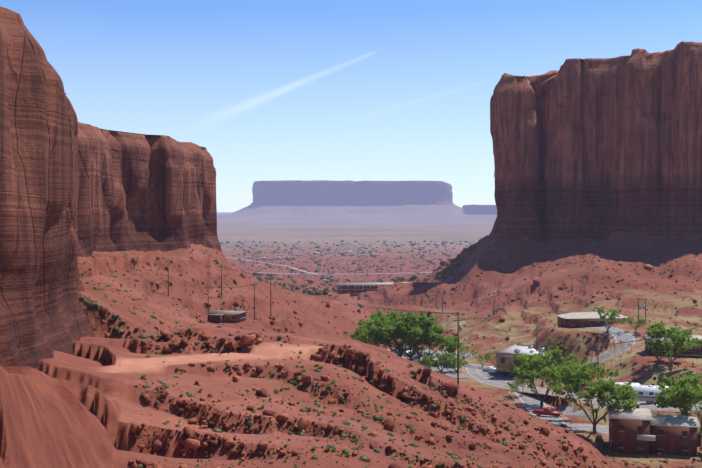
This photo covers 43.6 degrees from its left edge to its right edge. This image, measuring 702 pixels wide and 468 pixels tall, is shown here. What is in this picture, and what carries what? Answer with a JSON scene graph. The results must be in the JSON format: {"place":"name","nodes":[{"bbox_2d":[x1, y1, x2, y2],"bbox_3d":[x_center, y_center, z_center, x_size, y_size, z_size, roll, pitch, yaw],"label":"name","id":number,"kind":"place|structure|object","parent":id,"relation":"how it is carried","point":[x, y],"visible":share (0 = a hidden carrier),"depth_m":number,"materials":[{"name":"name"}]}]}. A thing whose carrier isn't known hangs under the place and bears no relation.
{"place":"outdoors","nodes":[
{"label":"outdoors","id":0,"kind":"place"},
{"bbox_2d":[0,6,221,370],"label":"cliff","id":1,"kind":"structure","parent":0,"point":[72,188],"depth_m":114.94,"materials":[{"name":"brown stone"}]},
{"bbox_2d":[226,257,320,274],"bbox_3d":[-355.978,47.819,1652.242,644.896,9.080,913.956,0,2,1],"label":"dirt road","id":2,"kind":"structure","parent":0,"point":[283,265],"depth_m":1429.18,"materials":[{"name":"beige soil"}]},
{"bbox_2d":[0,204,701,467],"bbox_3d":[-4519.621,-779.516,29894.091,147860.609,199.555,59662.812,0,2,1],"label":"terrain","id":3,"kind":"structure","parent":0,"point":[84,405],"depth_m":203.85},
{"bbox_2d":[165,260,170,295],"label":"utility pole","id":4,"kind":"object","parent":3,"relation":"on","point":[168,277],"visible":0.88,"depth_m":234.86,"materials":[{"name":"brown wood"}]},
{"bbox_2d":[99,256,302,331],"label":"talus rocks","id":5,"kind":"object","parent":3,"relation":"on","point":[243,275],"visible":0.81,"depth_m":253.76,"materials":[{"name":"brown stone"}]},
{"bbox_2d":[206,286,210,320],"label":"utility pole","id":6,"kind":"object","parent":3,"relation":"on","point":[208,302],"visible":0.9,"depth_m":238.25,"materials":[{"name":"brown wood"}]},
{"bbox_2d":[218,265,223,296],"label":"utility pole","id":7,"kind":"object","parent":3,"relation":"on","point":[221,270],"visible":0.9,"depth_m":261.03,"materials":[{"name":"brown wood"}]},
{"bbox_2d":[207,308,247,322],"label":"house","id":8,"kind":"structure","parent":3,"relation":"on","point":[234,316],"depth_m":235.37,"materials":[{"name":"brown"}]},
{"bbox_2d":[251,283,257,319],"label":"utility pole","id":9,"kind":"object","parent":3,"relation":"on","point":[254,299],"visible":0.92,"depth_m":249.59,"materials":[{"name":"brown wood"}]},
{"bbox_2d":[270,274,272,315],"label":"utility pole","id":10,"kind":"object","parent":3,"relation":"on","point":[270,293],"visible":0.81,"depth_m":261.52,"materials":[{"name":"brown wood"}]},
{"bbox_2d":[247,246,421,259],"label":"settlement","id":11,"kind":"structure","parent":3,"relation":"on","point":[315,253],"depth_m":1845.56,"materials":[{"name":"grey"}]},
{"bbox_2d":[250,272,427,273],"bbox_3d":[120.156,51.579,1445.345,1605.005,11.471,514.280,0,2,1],"label":"highway","id":12,"kind":"structure","parent":3,"relation":"on","point":[376,273],"depth_m":1205.38,"materials":[{"name":"grey asphalt"}]},
{"bbox_2d":[220,240,479,294],"bbox_3d":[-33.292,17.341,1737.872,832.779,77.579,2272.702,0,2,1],"label":"scrub","id":13,"kind":"object","parent":3,"relation":"on","point":[326,290],"visible":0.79,"depth_m":1420.55,"materials":[{"name":"green plant"}]},
{"bbox_2d":[250,180,454,205],"bbox_3d":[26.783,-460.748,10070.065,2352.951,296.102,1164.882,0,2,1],"label":"mesa","id":14,"kind":"structure","parent":3,"relation":"on","point":[320,192],"depth_m":9568.01,"materials":[{"name":"purple stone"}]},
{"bbox_2d":[144,384,566,467],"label":"gravel","id":15,"kind":"structure","parent":3,"relation":"on","point":[309,440],"depth_m":89.87,"materials":[{"name":"brown gravel"}]},
{"bbox_2d":[348,325,378,346],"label":"tree","id":16,"kind":"object","parent":3,"relation":"on","point":[357,332],"visible":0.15,"depth_m":282.71,"materials":[{"name":"green plant"}]},
{"bbox_2d":[129,332,606,467],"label":"rocks","id":17,"kind":"object","parent":3,"relation":"on","point":[189,443],"visible":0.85,"depth_m":95.64,"materials":[{"name":"brown stone"}]},
{"bbox_2d":[140,337,601,467],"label":"tufts","id":18,"kind":"object","parent":3,"relation":"on","point":[352,440],"visible":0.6,"depth_m":96.82,"materials":[{"name":"green plant"}]},
{"bbox_2d":[137,335,605,467],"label":"sage","id":19,"kind":"object","parent":3,"relation":"on","point":[377,450],"visible":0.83,"depth_m":98.73,"materials":[{"name":"green plant"}]},
{"bbox_2d":[336,282,408,295],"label":"lodge","id":20,"kind":"structure","parent":3,"relation":"on","point":[354,289],"depth_m":671.48,"materials":[{"name":"grey"}]},
{"bbox_2d":[354,319,401,348],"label":"tree","id":21,"kind":"object","parent":3,"relation":"on","point":[369,333],"visible":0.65,"depth_m":268.30,"materials":[{"name":"green plant"}]},
{"bbox_2d":[355,307,407,348],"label":"tree","id":22,"kind":"object","parent":3,"relation":"on","point":[360,323],"visible":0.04,"depth_m":292.31,"materials":[{"name":"green plant"}]},
{"bbox_2d":[78,236,701,467],"bbox_3d":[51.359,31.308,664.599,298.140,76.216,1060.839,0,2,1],"label":"sage","id":23,"kind":"object","parent":3,"relation":"on","point":[96,304],"visible":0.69,"depth_m":255.94,"materials":[{"name":"green plant"}]},
{"bbox_2d":[83,236,701,378],"bbox_3d":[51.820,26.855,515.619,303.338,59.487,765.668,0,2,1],"label":"rocks","id":24,"kind":"object","parent":3,"relation":"on","point":[163,332],"visible":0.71,"depth_m":280.56,"materials":[{"name":"brown stone"}]},
{"bbox_2d":[387,349,398,354],"bbox_3d":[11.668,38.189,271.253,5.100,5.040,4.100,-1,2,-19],"label":"car","id":25,"kind":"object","parent":3,"relation":"on","point":[394,351],"depth_m":270.95,"materials":[{"name":"white paint"}]},
{"bbox_2d":[370,310,437,360],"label":"tree","id":26,"kind":"object","parent":3,"relation":"on","point":[411,321],"visible":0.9,"depth_m":267.25,"materials":[{"name":"green plant"}]},
{"bbox_2d":[367,311,441,356],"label":"tree","id":27,"kind":"object","parent":3,"relation":"on","point":[372,321],"visible":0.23,"depth_m":276.76,"materials":[{"name":"green plant"}]},
{"bbox_2d":[132,136,701,344],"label":"wires","id":28,"kind":"object","parent":3,"relation":"on","point":[388,308],"visible":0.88,"depth_m":229.75,"materials":[{"name":"grey metal"}]},
{"bbox_2d":[399,315,444,361],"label":"tree","id":29,"kind":"object","parent":3,"relation":"on","point":[436,327],"visible":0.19,"depth_m":273.40,"materials":[{"name":"green plant"}]},
{"bbox_2d":[392,325,456,363],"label":"tree","id":30,"kind":"object","parent":3,"relation":"on","point":[433,337],"visible":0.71,"depth_m":267.13,"materials":[{"name":"green plant"}]},
{"bbox_2d":[413,354,439,367],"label":"tree","id":31,"kind":"object","parent":3,"relation":"on","point":[427,360],"visible":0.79,"depth_m":253.22,"materials":[{"name":"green plant"}]},
{"bbox_2d":[420,352,455,371],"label":"tree","id":32,"kind":"object","parent":3,"relation":"on","point":[447,358],"visible":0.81,"depth_m":254.02,"materials":[{"name":"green plant"}]},
{"bbox_2d":[428,336,463,355],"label":"tree","id":33,"kind":"object","parent":3,"relation":"on","point":[455,340],"visible":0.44,"depth_m":269.59,"materials":[{"name":"green plant"}]},
{"bbox_2d":[444,357,467,371],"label":"tree","id":34,"kind":"object","parent":3,"relation":"on","point":[453,363],"visible":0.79,"depth_m":255.05,"materials":[{"name":"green plant"}]},
{"bbox_2d":[451,312,464,385],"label":"utility pole","id":35,"kind":"object","parent":3,"relation":"on","point":[459,325],"visible":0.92,"depth_m":147.47,"materials":[{"name":"brown wood"}]},
{"bbox_2d":[445,345,478,362],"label":"tree","id":36,"kind":"object","parent":3,"relation":"on","point":[462,349],"visible":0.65,"depth_m":270.45,"materials":[{"name":"green plant"}]},
{"bbox_2d":[462,204,496,214],"bbox_3d":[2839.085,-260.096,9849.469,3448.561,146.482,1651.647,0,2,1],"label":"mesa","id":37,"kind":"structure","parent":3,"relation":"on","point":[472,209],"depth_m":9404.12,"materials":[{"name":"purple stone"}]},
{"bbox_2d":[473,354,491,366],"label":"tree","id":38,"kind":"object","parent":3,"relation":"on","point":[481,359],"visible":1,"depth_m":266.45,"materials":[{"name":"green plant"}]},
{"bbox_2d":[483,350,499,367],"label":"tree","id":39,"kind":"object","parent":3,"relation":"on","point":[487,356],"visible":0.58,"depth_m":263.42,"materials":[{"name":"green plant"}]},
{"bbox_2d":[437,329,546,377],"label":"parking lot","id":40,"kind":"structure","parent":3,"relation":"on","point":[452,373],"depth_m":249.95,"materials":[{"name":"grey asphalt"}]},
{"bbox_2d":[482,366,495,371],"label":"car","id":41,"kind":"object","parent":40,"relation":"on","point":[488,368],"visible":0.81,"depth_m":255.99,"materials":[{"name":"silver metal"}]},
{"bbox_2d":[506,376,528,395],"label":"tree","id":42,"kind":"object","parent":3,"relation":"on","point":[516,384],"visible":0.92,"depth_m":214.47,"materials":[{"name":"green plant"}]},
{"bbox_2d":[496,344,556,372],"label":"flat roof building","id":43,"kind":"structure","parent":3,"relation":"on","point":[504,360],"depth_m":241.81,"materials":[{"name":"grey"}]},
{"bbox_2d":[507,346,581,407],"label":"tree","id":44,"kind":"object","parent":3,"relation":"on","point":[531,369],"visible":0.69,"depth_m":200.81,"materials":[{"name":"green plant"}]},
{"bbox_2d":[521,404,579,414],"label":"pullout","id":45,"kind":"structure","parent":3,"relation":"on","point":[563,409],"depth_m":194.36,"materials":[{"name":"concrete"}]},
{"bbox_2d":[406,381,701,467],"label":"rocks","id":46,"kind":"object","parent":3,"relation":"on","point":[545,431],"visible":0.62,"depth_m":111.04,"materials":[{"name":"brown stone"}]},
{"bbox_2d":[549,341,564,351],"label":"tree","id":47,"kind":"object","parent":3,"relation":"on","point":[552,347],"visible":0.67,"depth_m":240.59,"materials":[{"name":"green plant"}]},
{"bbox_2d":[422,236,700,316],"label":"talus rocks","id":48,"kind":"object","parent":3,"relation":"on","point":[536,282],"visible":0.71,"depth_m":417.74,"materials":[{"name":"brown stone"}]},
{"bbox_2d":[540,362,638,433],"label":"tree","id":49,"kind":"object","parent":3,"relation":"on","point":[573,379],"visible":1,"depth_m":167.58,"materials":[{"name":"green plant"}]},
{"bbox_2d":[555,310,627,327],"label":"building","id":50,"kind":"structure","parent":3,"relation":"on","point":[580,319],"depth_m":261.13,"materials":[{"name":"grey"}]},
{"bbox_2d":[578,355,604,386],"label":"tree","id":51,"kind":"object","parent":3,"relation":"on","point":[586,360],"visible":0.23,"depth_m":215.30,"materials":[{"name":"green plant"}]},
{"bbox_2d":[488,41,701,246],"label":"butte","id":52,"kind":"object","parent":3,"relation":"on","point":[599,148],"visible":0.96,"depth_m":542.42,"materials":[{"name":"brown stone"}]},
{"bbox_2d":[594,344,601,379],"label":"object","id":53,"kind":"object","parent":3,"relation":"on","point":[598,360],"visible":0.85,"depth_m":214.07,"materials":[{"name":"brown wood"}]},
{"bbox_2d":[594,307,627,332],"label":"tree","id":54,"kind":"object","parent":3,"relation":"on","point":[613,313],"visible":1,"depth_m":238.65,"materials":[{"name":"green plant"}]},
{"bbox_2d":[608,382,639,394],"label":"travel trailer","id":55,"kind":"object","parent":3,"relation":"on","point":[620,383],"visible":0.1,"depth_m":198.77,"materials":[{"name":"white paint"}]},
{"bbox_2d":[570,399,701,417],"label":"trailer pad","id":56,"kind":"object","parent":3,"relation":"on","point":[578,413],"visible":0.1,"depth_m":189.29,"materials":[{"name":"concrete"}]},
{"bbox_2d":[631,385,667,403],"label":"fifth wheel","id":57,"kind":"object","parent":56,"relation":"on","point":[647,393],"visible":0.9,"depth_m":188.45,"materials":[{"name":"white paint"}]},
{"bbox_2d":[627,314,645,332],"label":"tree","id":58,"kind":"object","parent":3,"relation":"on","point":[642,321],"visible":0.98,"depth_m":240.17,"materials":[{"name":"green plant"}]},
{"bbox_2d":[636,298,646,323],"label":"utility pole","id":59,"kind":"object","parent":3,"relation":"on","point":[639,306],"visible":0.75,"depth_m":253.91,"materials":[{"name":"brown wood"}]},
{"bbox_2d":[606,403,700,455],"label":"brown house","id":60,"kind":"structure","parent":3,"relation":"on","point":[636,430],"depth_m":159.59,"materials":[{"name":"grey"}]},
{"bbox_2d":[644,339,673,364],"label":"tree","id":61,"kind":"object","parent":3,"relation":"on","point":[654,344],"visible":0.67,"depth_m":207.74,"materials":[{"name":"green plant"}]},
{"bbox_2d":[642,332,701,356],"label":"house","id":62,"kind":"structure","parent":3,"relation":"on","point":[697,351],"depth_m":216.34,"materials":[{"name":"brown"}]},
{"bbox_2d":[645,322,701,367],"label":"tree","id":63,"kind":"object","parent":3,"relation":"on","point":[678,337],"visible":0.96,"depth_m":205.47,"materials":[{"name":"green plant"}]},
{"bbox_2d":[657,392,695,415],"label":"tree","id":64,"kind":"object","parent":3,"relation":"on","point":[680,407],"visible":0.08,"depth_m":171.06,"materials":[{"name":"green plant"}]},
{"bbox_2d":[653,375,701,445],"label":"tree","id":65,"kind":"object","parent":3,"relation":"on","point":[681,393],"visible":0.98,"depth_m":163.72,"materials":[{"name":"green plant"}]},
{"bbox_2d":[670,372,701,385],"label":"tree","id":66,"kind":"object","parent":3,"relation":"on","point":[683,375],"visible":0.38,"depth_m":193.20,"materials":[{"name":"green plant"}]},
{"bbox_2d":[0,0,701,211],"label":"sky","id":67,"kind":"structure","parent":0,"point":[273,90],"materials":[{"name":"blue"}]},
{"bbox_2d":[398,350,477,360],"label":"parking","id":68,"kind":"structure","parent":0,"point":[440,352],"depth_m":286.01,"materials":[{"name":"grey asphalt"}]},
{"bbox_2d":[399,354,701,412],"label":"shoulder","id":69,"kind":"object","parent":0,"point":[470,377],"visible":0.21,"depth_m":225.72},
{"bbox_2d":[403,354,701,410],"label":"road","id":70,"kind":"structure","parent":0,"point":[471,369],"depth_m":234.65,"materials":[{"name":"grey asphalt"}]},
{"bbox_2d":[488,369,508,375],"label":"teal pickup","id":71,"kind":"object","parent":70,"relation":"on","point":[493,373],"visible":0.88,"depth_m":246.81,"materials":[{"name":"blue paint"}]},
{"bbox_2d":[506,389,608,436],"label":"shoulder","id":72,"kind":"object","parent":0,"point":[519,402],"visible":0.19,"depth_m":181.55},
{"bbox_2d":[511,389,608,433],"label":"road","id":73,"kind":"structure","parent":0,"point":[531,402],"depth_m":181.78,"materials":[{"name":"grey asphalt"}]},
{"bbox_2d":[532,407,562,416],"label":"red pickup","id":74,"kind":"object","parent":73,"relation":"on","point":[550,411],"visible":0.92,"depth_m":181.36,"materials":[{"name":"red paint"}]},
{"bbox_2d":[491,327,635,381],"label":"road","id":75,"kind":"structure","parent":0,"point":[622,335],"depth_m":234.93,"materials":[{"name":"grey asphalt"}]},
{"bbox_2d":[490,327,640,382],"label":"shoulder","id":76,"kind":"object","parent":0,"point":[612,340],"visible":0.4,"depth_m":234.52}
]}

